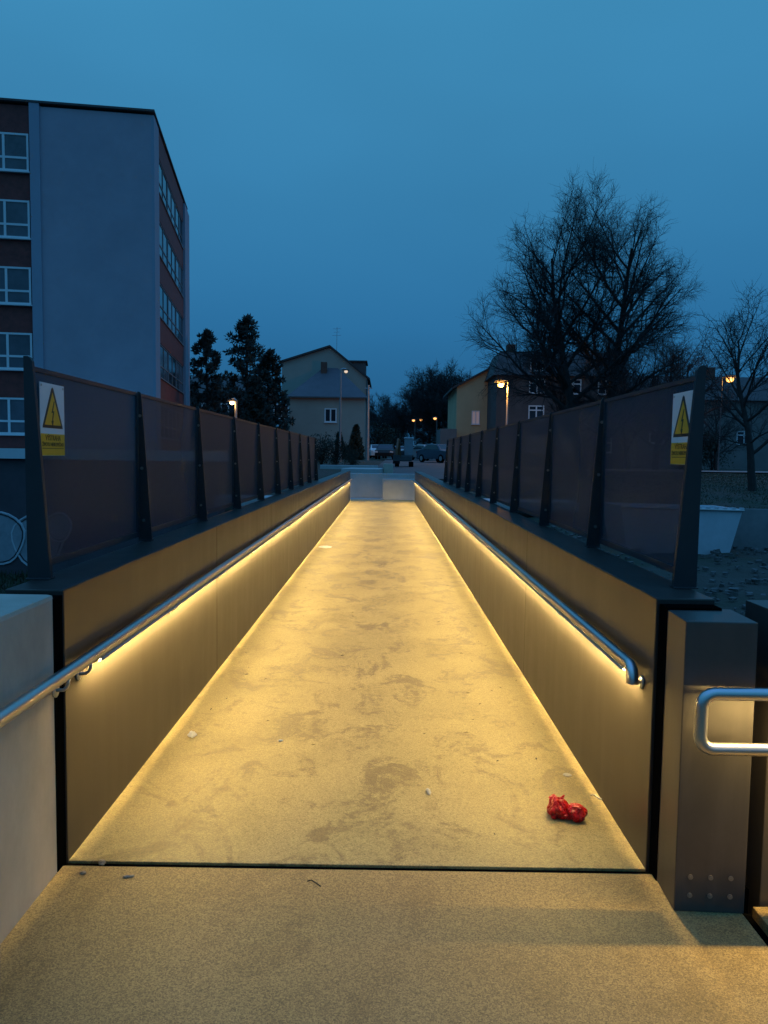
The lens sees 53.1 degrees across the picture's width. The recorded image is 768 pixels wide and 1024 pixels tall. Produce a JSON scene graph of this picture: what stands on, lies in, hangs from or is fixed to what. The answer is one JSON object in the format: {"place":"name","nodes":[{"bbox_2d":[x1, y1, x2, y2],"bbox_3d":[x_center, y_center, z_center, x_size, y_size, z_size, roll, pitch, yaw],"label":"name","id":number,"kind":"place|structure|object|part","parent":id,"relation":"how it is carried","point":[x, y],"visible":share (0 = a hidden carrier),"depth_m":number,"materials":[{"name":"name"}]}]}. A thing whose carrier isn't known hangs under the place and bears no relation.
{"place":"outdoors","nodes":[
{"label":"outdoors","id":0,"kind":"place"},
{"bbox_2d":[69,499,644,871],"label":"bridge deck","id":1,"kind":"structure","parent":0,"point":[234,781],"depth_m":4.09,"materials":[{"name":"concrete"}]},
{"bbox_2d":[6,471,349,871],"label":"bridge wall","id":2,"kind":"structure","parent":1,"relation":"on","point":[119,713],"depth_m":3.91,"materials":[{"name":"grey metal"}]},
{"bbox_2d":[23,356,317,579],"bbox_3d":[-1.361,-0.623,9.240,0.100,0.880,12.478,1,4,0],"label":"fence","id":3,"kind":"object","parent":2,"relation":"on","point":[129,465],"visible":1,"depth_m":4.31,"materials":[{"name":"metal"}]},
{"bbox_2d":[39,381,64,455],"bbox_3d":[-1.398,-0.388,3.245,0.005,0.300,0.234,1,4,0],"label":"warning sign","id":4,"kind":"object","parent":3,"relation":"attached to","point":[51,405],"visible":1,"depth_m":3.24,"materials":[{"name":"metal"}]},
{"bbox_2d":[0,478,351,727],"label":"handrail","id":5,"kind":"object","parent":2,"relation":"attached to","point":[22,703],"visible":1,"depth_m":3.30,"materials":[{"name":"silver metal"}]},
{"bbox_2d":[187,731,196,737],"bbox_3d":[-1.051,1.215,4.210,0.044,0.031,0.037,2,4,22],"label":"paper scrap","id":6,"kind":"object","parent":1,"relation":"on","point":[191,734],"visible":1,"depth_m":4.20,"materials":[{"name":"white paper"}]},
{"bbox_2d":[210,556,536,834],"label":"leaf crumbs","id":7,"kind":"object","parent":1,"relation":"on","point":[424,733],"visible":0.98,"depth_m":5.06,"materials":[{"name":"brown plant"}]},
{"bbox_2d":[547,794,587,822],"bbox_3d":[0.791,1.275,3.325,0.174,0.092,0.104,2,4,20],"label":"plastic bag","id":8,"kind":"object","parent":1,"relation":"on","point":[560,808],"visible":1,"depth_m":3.30,"materials":[{"name":"red plastic"}]},
{"bbox_2d":[415,472,721,880],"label":"bridge wall","id":9,"kind":"structure","parent":1,"relation":"on","point":[606,719],"depth_m":3.85,"materials":[{"name":"grey metal"}]},
{"bbox_2d":[413,479,643,688],"bbox_3d":[0.987,-0.212,14.495,0.073,0.117,23.212,1,4,0],"label":"handrail","id":10,"kind":"object","parent":9,"relation":"attached to","point":[611,649],"visible":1,"depth_m":3.92,"materials":[{"name":"silver metal"}]},
{"bbox_2d":[443,365,705,588],"bbox_3d":[1.221,-0.586,9.238,0.100,0.880,12.478,1,4,0],"label":"fence","id":11,"kind":"object","parent":9,"relation":"on","point":[602,471],"visible":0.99,"depth_m":4.28,"materials":[{"name":"metal"}]},
{"bbox_2d":[670,390,692,464],"bbox_3d":[1.240,-0.348,3.196,0.005,0.300,0.234,1,4,0],"label":"warning sign","id":12,"kind":"object","parent":11,"relation":"attached to","point":[682,402],"visible":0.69,"depth_m":3.21,"materials":[{"name":"metal"}]},
{"bbox_2d":[241,495,509,509],"bbox_3d":[0.443,-0.347,28.249,13.000,0.300,1.800,1,4,0],"label":"landing","id":13,"kind":"object","parent":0,"point":[266,496],"depth_m":27.36,"materials":[{"name":"concrete"}]},
{"bbox_2d":[382,479,414,499],"bbox_3d":[0.524,-0.821,27.688,1.150,0.730,0.450,1,4,0],"label":"concrete bench","id":14,"kind":"object","parent":13,"relation":"on","point":[398,489],"visible":0.94,"depth_m":27.46,"materials":[{"name":"grey concrete"}]},
{"bbox_2d":[350,473,414,497],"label":"end wall","id":15,"kind":"structure","parent":0,"point":[366,485],"depth_m":28.40,"materials":[{"name":"concrete"}]},
{"bbox_2d":[0,866,767,1023],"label":"landing","id":16,"kind":"object","parent":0,"point":[143,945],"visible":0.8,"depth_m":2.41,"materials":[{"name":"concrete"}]},
{"bbox_2d":[0,594,56,943],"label":"concrete parapet","id":17,"kind":"structure","parent":16,"relation":"on","point":[28,852],"depth_m":2.58,"materials":[{"name":"grey concrete"}]},
{"bbox_2d":[122,874,134,877],"bbox_3d":[-0.935,1.331,2.813,0.044,0.007,0.017,0,4,-16],"label":"stone chip","id":18,"kind":"object","parent":16,"relation":"on","point":[126,876],"visible":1,"depth_m":2.81,"materials":[{"name":"grey stone"}]},
{"bbox_2d":[65,863,748,912],"bbox_3d":[0.059,1.521,2.875,2.550,0.331,0.114,1,4,0],"label":"joint seal","id":19,"kind":"object","parent":16,"relation":"on","point":[746,897],"visible":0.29,"depth_m":2.91,"materials":[{"name":"black rubber"}]},
{"bbox_2d":[98,859,105,864],"bbox_3d":[-1.063,1.317,2.897,0.028,0.019,0.023,1,4,0],"label":"stone chip","id":20,"kind":"object","parent":19,"relation":"on","point":[102,862],"visible":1,"depth_m":2.89,"materials":[{"name":"grey stone"}]},
{"bbox_2d":[657,609,757,912],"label":"metal pier","id":21,"kind":"structure","parent":16,"relation":"on","point":[703,829],"depth_m":2.62,"materials":[{"name":"grey metal"}]},
{"bbox_2d":[742,913,767,945],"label":"drain gap","id":22,"kind":"object","parent":16,"relation":"on","point":[756,927],"depth_m":2.65,"materials":[{"name":"black rubber"}]},
{"bbox_2d":[0,456,767,615],"bbox_3d":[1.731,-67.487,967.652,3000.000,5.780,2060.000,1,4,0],"label":"ground","id":23,"kind":"structure","parent":0,"point":[735,576],"depth_m":19.92,"materials":[{"name":"soil"}]},
{"bbox_2d":[0,569,29,593],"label":"weeds","id":24,"kind":"object","parent":23,"relation":"on","point":[4,578],"visible":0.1,"depth_m":33.26,"materials":[{"name":"green plant"}]},
{"bbox_2d":[0,97,189,458],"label":"apartment block","id":25,"kind":"structure","parent":23,"relation":"on","point":[94,251],"depth_m":36.79,"materials":[{"name":"paint"}]},
{"bbox_2d":[0,397,24,435],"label":"window","id":26,"kind":"structure","parent":25,"relation":"in","point":[12,423],"depth_m":36.81,"materials":[{"name":"white glass"}]},
{"bbox_2d":[0,132,29,173],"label":"window","id":27,"kind":"structure","parent":25,"relation":"in","point":[14,147],"depth_m":35.97,"materials":[{"name":"white glass"}]},
{"bbox_2d":[0,199,30,239],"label":"window","id":28,"kind":"structure","parent":25,"relation":"in","point":[15,224],"depth_m":36.19,"materials":[{"name":"white glass"}]},
{"bbox_2d":[0,266,31,305],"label":"window","id":29,"kind":"structure","parent":25,"relation":"in","point":[15,282],"depth_m":36.40,"materials":[{"name":"white glass"}]},
{"bbox_2d":[0,332,32,370],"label":"window","id":30,"kind":"structure","parent":25,"relation":"in","point":[13,346],"depth_m":36.61,"materials":[{"name":"white glass"}]},
{"bbox_2d":[159,161,168,214],"bbox_3d":[-11.634,-17.046,40.359,0.230,1.790,3.620,0,4,-8],"label":"window","id":31,"kind":"structure","parent":25,"relation":"in","point":[162,179],"depth_m":40.36,"materials":[{"name":"grey glass"}]},
{"bbox_2d":[159,221,169,271],"bbox_3d":[-11.677,-13.994,40.582,0.230,1.810,3.620,0,4,-8],"label":"window","id":32,"kind":"structure","parent":25,"relation":"in","point":[163,240],"depth_m":40.87,"materials":[{"name":"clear glass"}]},
{"bbox_2d":[160,284,169,328],"bbox_3d":[-11.720,-10.928,40.805,0.230,1.800,3.620,0,4,-8],"label":"window","id":33,"kind":"structure","parent":25,"relation":"in","point":[163,295],"depth_m":40.83,"materials":[{"name":"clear glass"}]},
{"bbox_2d":[160,344,169,383],"bbox_3d":[-11.763,-7.871,41.028,0.230,1.790,3.620,0,4,-8],"label":"window","id":34,"kind":"structure","parent":25,"relation":"in","point":[164,372],"depth_m":41.14,"materials":[{"name":"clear glass"}]},
{"bbox_2d":[167,182,176,233],"bbox_3d":[-12.166,-17.315,43.960,0.230,1.790,3.620,0,4,-8],"label":"window","id":35,"kind":"structure","parent":25,"relation":"in","point":[170,200],"depth_m":43.89,"materials":[{"name":"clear glass"}]},
{"bbox_2d":[168,240,176,286],"bbox_3d":[-12.209,-14.264,44.183,0.230,1.810,3.620,0,4,-8],"label":"window","id":36,"kind":"structure","parent":25,"relation":"in","point":[171,255],"depth_m":44.19,"materials":[{"name":"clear glass"}]},
{"bbox_2d":[168,296,177,338],"bbox_3d":[-12.252,-11.197,44.406,0.230,1.800,3.620,0,4,-8],"label":"window","id":37,"kind":"structure","parent":25,"relation":"in","point":[171,308],"depth_m":44.28,"materials":[{"name":"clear glass"}]},
{"bbox_2d":[168,352,177,389],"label":"window","id":38,"kind":"structure","parent":25,"relation":"in","point":[171,360],"depth_m":44.55,"materials":[{"name":"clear glass"}]},
{"bbox_2d":[175,204,183,249],"bbox_3d":[-12.698,-17.585,47.561,0.230,1.790,3.620,0,4,-8],"label":"window","id":39,"kind":"structure","parent":25,"relation":"in","point":[178,218],"depth_m":47.47,"materials":[{"name":"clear glass"}]},
{"bbox_2d":[176,257,183,298],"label":"window","id":40,"kind":"structure","parent":25,"relation":"in","point":[179,272],"depth_m":47.79,"materials":[{"name":"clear glass"}]},
{"bbox_2d":[176,309,183,346],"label":"window","id":41,"kind":"structure","parent":25,"relation":"in","point":[179,320],"depth_m":47.97,"materials":[{"name":"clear glass"}]},
{"bbox_2d":[176,360,184,394],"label":"window","id":42,"kind":"structure","parent":25,"relation":"in","point":[179,368],"depth_m":48.18,"materials":[{"name":"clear glass"}]},
{"bbox_2d":[0,448,224,573],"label":"garage block","id":43,"kind":"structure","parent":23,"relation":"on","point":[13,541],"depth_m":35.17,"materials":[{"name":"grey"}]},
{"bbox_2d":[190,328,231,415],"bbox_3d":[-13.463,-8.174,59.722,4.915,12.102,4.989,-3,6,-41],"label":"pine tree","id":44,"kind":"object","parent":23,"relation":"on","point":[212,400],"visible":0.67,"depth_m":58.98,"materials":[{"name":"green plant"}]},
{"bbox_2d":[228,398,236,417],"bbox_3d":[-8.625,-2.712,43.936,0.625,7.590,0.300,1,4,0],"label":"street lamp","id":45,"kind":"object","parent":23,"relation":"on","point":[233,400],"visible":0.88,"depth_m":43.63,"materials":[{"name":"metal"}]},
{"bbox_2d":[190,375,288,418],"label":"tree","id":46,"kind":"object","parent":23,"relation":"on","point":[226,396],"depth_m":76.44,"materials":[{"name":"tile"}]},
{"bbox_2d":[221,403,234,415],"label":"window","id":47,"kind":"structure","parent":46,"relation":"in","point":[230,407],"depth_m":75.47,"materials":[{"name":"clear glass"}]},
{"bbox_2d":[211,313,280,428],"bbox_3d":[-10.012,-7.972,56.648,5.614,13.366,5.017,0,4,-14],"label":"pine tree","id":48,"kind":"object","parent":23,"relation":"on","point":[245,328],"visible":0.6,"depth_m":55.96,"materials":[{"name":"green plant"}]},
{"bbox_2d":[239,377,276,427],"bbox_3d":[-8.043,-4.367,49.918,5.424,8.867,4.919,1,4,0],"label":"spruce tree","id":49,"kind":"object","parent":23,"relation":"on","point":[255,407],"visible":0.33,"depth_m":49.35,"materials":[{"name":"green plant"}]},
{"bbox_2d":[240,348,295,430],"bbox_3d":[-8.131,-6.218,53.877,4.443,10.500,4.536,-1,5,-26],"label":"pine tree","id":50,"kind":"object","parent":23,"relation":"on","point":[268,366],"visible":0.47,"depth_m":53.04,"materials":[{"name":"green plant"}]},
{"bbox_2d":[309,430,339,464],"bbox_3d":[-3.901,-4.138,49.843,2.176,2.429,2.784,2,4,16],"label":"shrub","id":51,"kind":"object","parent":23,"relation":"on","point":[320,449],"visible":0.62,"depth_m":49.33,"materials":[{"name":"green plant"}]},
{"bbox_2d":[279,328,371,457],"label":"gable house","id":52,"kind":"structure","parent":23,"relation":"on","point":[311,384],"depth_m":85.98,"materials":[{"name":"plaster"},{"name":"roof tile"},{"name":"glass"}]},
{"bbox_2d":[324,408,336,422],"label":"window","id":53,"kind":"structure","parent":52,"relation":"in","point":[330,415],"depth_m":85.43,"materials":[{"name":"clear glass"}]},
{"bbox_2d":[318,440,352,464],"bbox_3d":[-2.935,-3.667,46.949,2.158,1.883,1.686,1,4,8],"label":"shrub","id":54,"kind":"object","parent":23,"relation":"on","point":[340,449],"visible":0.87,"depth_m":46.82,"materials":[{"name":"green plant"}]},
{"bbox_2d":[334,431,345,458],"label":"thuja tree","id":55,"kind":"object","parent":23,"relation":"on","point":[337,435],"visible":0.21,"depth_m":75.33,"materials":[{"name":"green plant"}]},
{"bbox_2d":[338,368,348,461],"bbox_3d":[-3.224,-7.722,61.608,0.825,7.571,0.270,1,4,0],"label":"street lamp","id":56,"kind":"object","parent":23,"relation":"on","point":[345,370],"visible":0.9,"depth_m":61.54,"materials":[{"name":"metal"}]},
{"bbox_2d":[320,465,377,468],"bbox_3d":[-1.867,-2.371,41.190,3.100,0.270,0.500,1,4,0],"label":"kerb stone","id":57,"kind":"object","parent":23,"relation":"on","point":[342,466],"visible":0.51,"depth_m":40.94,"materials":[{"name":"concrete"}]},
{"bbox_2d":[342,446,360,464],"bbox_3d":[-1.881,-3.110,43.877,1.142,1.275,1.462,1,4,1],"label":"shrub","id":58,"kind":"object","parent":23,"relation":"on","point":[352,458],"visible":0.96,"depth_m":43.86,"materials":[{"name":"green plant"}]},
{"bbox_2d":[344,424,364,459],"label":"thuja tree","id":59,"kind":"object","parent":23,"relation":"on","point":[355,441],"visible":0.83,"depth_m":73.42,"materials":[{"name":"green plant"}]},
{"bbox_2d":[341,468,382,472],"bbox_3d":[-0.862,-1.454,32.733,1.550,0.820,2.500,1,4,6],"label":"concrete ledge","id":60,"kind":"object","parent":23,"relation":"on","point":[365,470],"visible":0.35,"depth_m":31.49,"materials":[{"name":"grey concrete"}]},
{"bbox_2d":[365,385,371,460],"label":"utility pole","id":61,"kind":"object","parent":23,"relation":"on","point":[368,388],"visible":0.79,"depth_m":69.50,"materials":[{"name":"metal"}]},
{"bbox_2d":[369,445,386,457],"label":"parked car","id":62,"kind":"object","parent":23,"relation":"on","point":[372,448],"visible":0.42,"depth_m":80.56,"materials":[{"name":"white paint"}]},
{"bbox_2d":[369,418,397,457],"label":"shrub","id":63,"kind":"object","parent":23,"relation":"on","point":[373,437],"visible":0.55,"depth_m":98.88,"materials":[{"name":"green plant"}]},
{"bbox_2d":[369,392,400,443],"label":"bare tree","id":64,"kind":"object","parent":23,"relation":"on","point":[374,413],"visible":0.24,"depth_m":186.92,"materials":[{"name":"brown plant"}]},
{"bbox_2d":[369,405,401,456],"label":"bare tree","id":65,"kind":"object","parent":23,"relation":"on","point":[378,421],"visible":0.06,"depth_m":173.10,"materials":[{"name":"brown plant"}]},
{"bbox_2d":[383,464,392,473],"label":"concrete block","id":66,"kind":"structure","parent":23,"relation":"on","point":[387,468],"depth_m":32.95,"materials":[{"name":"grey concrete"}]},
{"bbox_2d":[378,403,410,445],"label":"bare tree","id":67,"kind":"object","parent":23,"relation":"on","point":[387,416],"visible":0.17,"depth_m":148.91,"materials":[{"name":"brown plant"}]},
{"bbox_2d":[393,437,413,466],"bbox_3d":[1.137,-3.498,45.263,1.230,1.790,2.700,1,4,0],"label":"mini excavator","id":68,"kind":"object","parent":23,"relation":"on","point":[406,454],"visible":0.91,"depth_m":45.27,"materials":[{"name":"grey metal"}]},
{"bbox_2d":[381,391,431,445],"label":"bare tree","id":69,"kind":"object","parent":23,"relation":"on","point":[402,425],"visible":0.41,"depth_m":133.39,"materials":[{"name":"brown plant"}]},
{"bbox_2d":[401,368,448,444],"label":"bare tree","id":70,"kind":"object","parent":23,"relation":"on","point":[414,416],"visible":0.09,"depth_m":124.00,"materials":[{"name":"brown plant"}]},
{"bbox_2d":[392,358,461,444],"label":"bare tree","id":71,"kind":"object","parent":23,"relation":"on","point":[409,397],"visible":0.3,"depth_m":120.48,"materials":[{"name":"brown plant"}]},
{"bbox_2d":[411,364,474,443],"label":"bare tree","id":72,"kind":"object","parent":23,"relation":"on","point":[439,413],"visible":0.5,"depth_m":115.92,"materials":[{"name":"brown plant"}]},
{"bbox_2d":[436,429,456,443],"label":"outbuilding","id":73,"kind":"structure","parent":23,"relation":"on","point":[444,436],"depth_m":83.61,"materials":[{"name":"grey"}]},
{"bbox_2d":[432,370,468,429],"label":"bare tree","id":74,"kind":"object","parent":23,"relation":"on","point":[456,384],"visible":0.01,"depth_m":121.39,"materials":[{"name":"brown plant"}]},
{"bbox_2d":[443,367,489,436],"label":"ochre house","id":75,"kind":"structure","parent":23,"relation":"on","point":[467,412],"depth_m":85.39,"materials":[{"name":"paint"}]},
{"bbox_2d":[471,411,479,424],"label":"window","id":76,"kind":"structure","parent":75,"relation":"in","point":[475,414],"depth_m":85.41,"materials":[{"name":"white glass"}]},
{"bbox_2d":[494,380,508,424],"bbox_3d":[9.373,-6.888,61.645,1.240,7.342,0.505,1,4,0],"label":"street lamp","id":77,"kind":"object","parent":23,"relation":"on","point":[502,385],"visible":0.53,"depth_m":61.44,"materials":[{"name":"metal"}]},
{"bbox_2d":[484,344,630,429],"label":"dark house","id":78,"kind":"structure","parent":23,"relation":"on","point":[520,411],"depth_m":78.42,"materials":[{"name":"tile"}]},
{"bbox_2d":[528,405,543,418],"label":"window","id":79,"kind":"structure","parent":78,"relation":"in","point":[533,410],"depth_m":78.40,"materials":[{"name":"clear glass"}]},
{"bbox_2d":[529,379,544,393],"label":"window","id":80,"kind":"structure","parent":78,"relation":"in","point":[538,379],"depth_m":78.24,"materials":[{"name":"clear glass"}]},
{"bbox_2d":[572,379,581,394],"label":"window","id":81,"kind":"structure","parent":78,"relation":"in","point":[577,380],"depth_m":78.19,"materials":[{"name":"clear glass"}]},
{"bbox_2d":[455,159,670,413],"bbox_3d":[11.688,-11.615,49.058,14.228,19.640,13.011,1,4,0],"label":"bare tree","id":82,"kind":"object","parent":23,"relation":"on","point":[555,338],"visible":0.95,"depth_m":48.21,"materials":[{"name":"brown plant"}]},
{"bbox_2d":[516,178,709,413],"bbox_3d":[15.066,-11.901,50.635,12.569,20.029,11.348,2,4,16],"label":"bare tree","id":83,"kind":"object","parent":23,"relation":"on","point":[651,323],"visible":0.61,"depth_m":49.11,"materials":[{"name":"brown plant"}]},
{"bbox_2d":[581,344,666,402],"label":"bare tree","id":84,"kind":"object","parent":23,"relation":"on","point":[634,366],"visible":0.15,"depth_m":73.23,"materials":[{"name":"brown plant"}]},
{"bbox_2d":[549,523,767,614],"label":"rubble","id":85,"kind":"object","parent":23,"relation":"on","point":[732,591],"visible":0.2,"depth_m":17.39,"materials":[{"name":"stone"}]},
{"bbox_2d":[698,505,744,554],"bbox_3d":[7.958,0.440,21.472,3.351,1.385,1.755,1,4,-2],"label":"waste skip","id":86,"kind":"object","parent":85,"relation":"on","point":[718,525],"visible":0.34,"depth_m":20.72,"materials":[{"name":"grey metal"}]},
{"bbox_2d":[623,315,714,410],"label":"bare tree","id":87,"kind":"object","parent":23,"relation":"on","point":[670,359],"visible":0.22,"depth_m":70.42,"materials":[{"name":"brown plant"}]},
{"bbox_2d":[645,340,743,445],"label":"bare tree","id":88,"kind":"object","parent":23,"relation":"on","point":[713,406],"visible":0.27,"depth_m":73.68,"materials":[{"name":"brown plant"}]},
{"bbox_2d":[627,367,767,469],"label":"grey house","id":89,"kind":"structure","parent":23,"relation":"on","point":[739,460],"depth_m":94.61,"materials":[{"name":"tile"}]},
{"bbox_2d":[736,431,745,444],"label":"window","id":90,"kind":"structure","parent":89,"relation":"in","point":[742,432],"depth_m":94.47,"materials":[{"name":"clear glass"}]},
{"bbox_2d":[702,429,720,469],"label":"shrub","id":91,"kind":"object","parent":23,"relation":"on","point":[708,445],"visible":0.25,"depth_m":80.58,"materials":[{"name":"green plant"}]},
{"bbox_2d":[702,427,735,469],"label":"shrub","id":92,"kind":"object","parent":23,"relation":"on","point":[712,462],"visible":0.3,"depth_m":83.57,"materials":[{"name":"green plant"}]},
{"bbox_2d":[703,392,753,469],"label":"bare tree","id":93,"kind":"object","parent":23,"relation":"on","point":[715,457],"visible":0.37,"depth_m":81.62,"materials":[{"name":"brown plant"}]},
{"bbox_2d":[691,273,767,490],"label":"bare tree","id":94,"kind":"object","parent":23,"relation":"on","point":[751,451],"visible":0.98,"depth_m":39.60,"materials":[{"name":"brown plant"}]},
{"bbox_2d":[731,508,767,551],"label":"concrete barrier","id":95,"kind":"object","parent":23,"relation":"on","point":[752,530],"depth_m":21.47,"materials":[{"name":"grey concrete"}]},
{"bbox_2d":[745,600,767,912],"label":"side wall","id":96,"kind":"structure","parent":23,"relation":"on","point":[756,881],"depth_m":2.74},
{"bbox_2d":[693,687,767,756],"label":"loop handrail","id":97,"kind":"object","parent":96,"relation":"attached to","point":[704,700],"visible":1,"depth_m":2.49,"materials":[{"name":"silver metal"}]},
{"bbox_2d":[0,0,767,444],"label":"sky","id":98,"kind":"structure","parent":0,"point":[360,168],"materials":[{"name":"blue"}]},
{"bbox_2d":[378,457,444,478],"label":"street","id":99,"kind":"structure","parent":0,"point":[433,468],"depth_m":44.01,"materials":[{"name":"grey asphalt"}]},
{"bbox_2d":[375,444,395,458],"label":"parked car","id":100,"kind":"object","parent":99,"relation":"on","point":[385,450],"visible":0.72,"depth_m":72.25,"materials":[{"name":"black paint"}]},
{"bbox_2d":[412,444,428,460],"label":"parked car","id":101,"kind":"object","parent":99,"relation":"on","point":[417,447],"visible":0.16,"depth_m":69.88,"materials":[{"name":"silver metal"}]},
{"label":"side window","id":102,"kind":"part","parent":101,"relation":"part of","materials":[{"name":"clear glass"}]},
{"bbox_2d":[416,444,446,462],"bbox_3d":[4.367,-4.573,59.815,1.784,1.440,4.205,-2,5,-31],"label":"parked car","id":103,"kind":"object","parent":99,"relation":"on","point":[437,452],"visible":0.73,"depth_m":59.27,"materials":[{"name":"blue paint"}]},
{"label":"side window","id":104,"kind":"part","parent":103,"relation":"part of","materials":[{"name":"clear glass"}]},
{"bbox_2d":[700,473,767,508],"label":"grass","id":105,"kind":"structure","parent":0,"point":[734,485],"depth_m":43.23,"materials":[{"name":"green plant"}]},
{"bbox_2d":[702,471,767,472],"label":"pavement","id":106,"kind":"structure","parent":0,"point":[731,471],"depth_m":68.20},
{"bbox_2d":[717,375,735,470],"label":"street lamp","id":107,"kind":"object","parent":106,"relation":"on","point":[718,461],"visible":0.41,"depth_m":69.51,"materials":[{"name":"black metal"}]},
{"bbox_2d":[752,907,767,935],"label":"side landing","id":108,"kind":"object","parent":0,"point":[760,916],"visible":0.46,"depth_m":2.66,"materials":[{"name":"concrete"}]}
]}

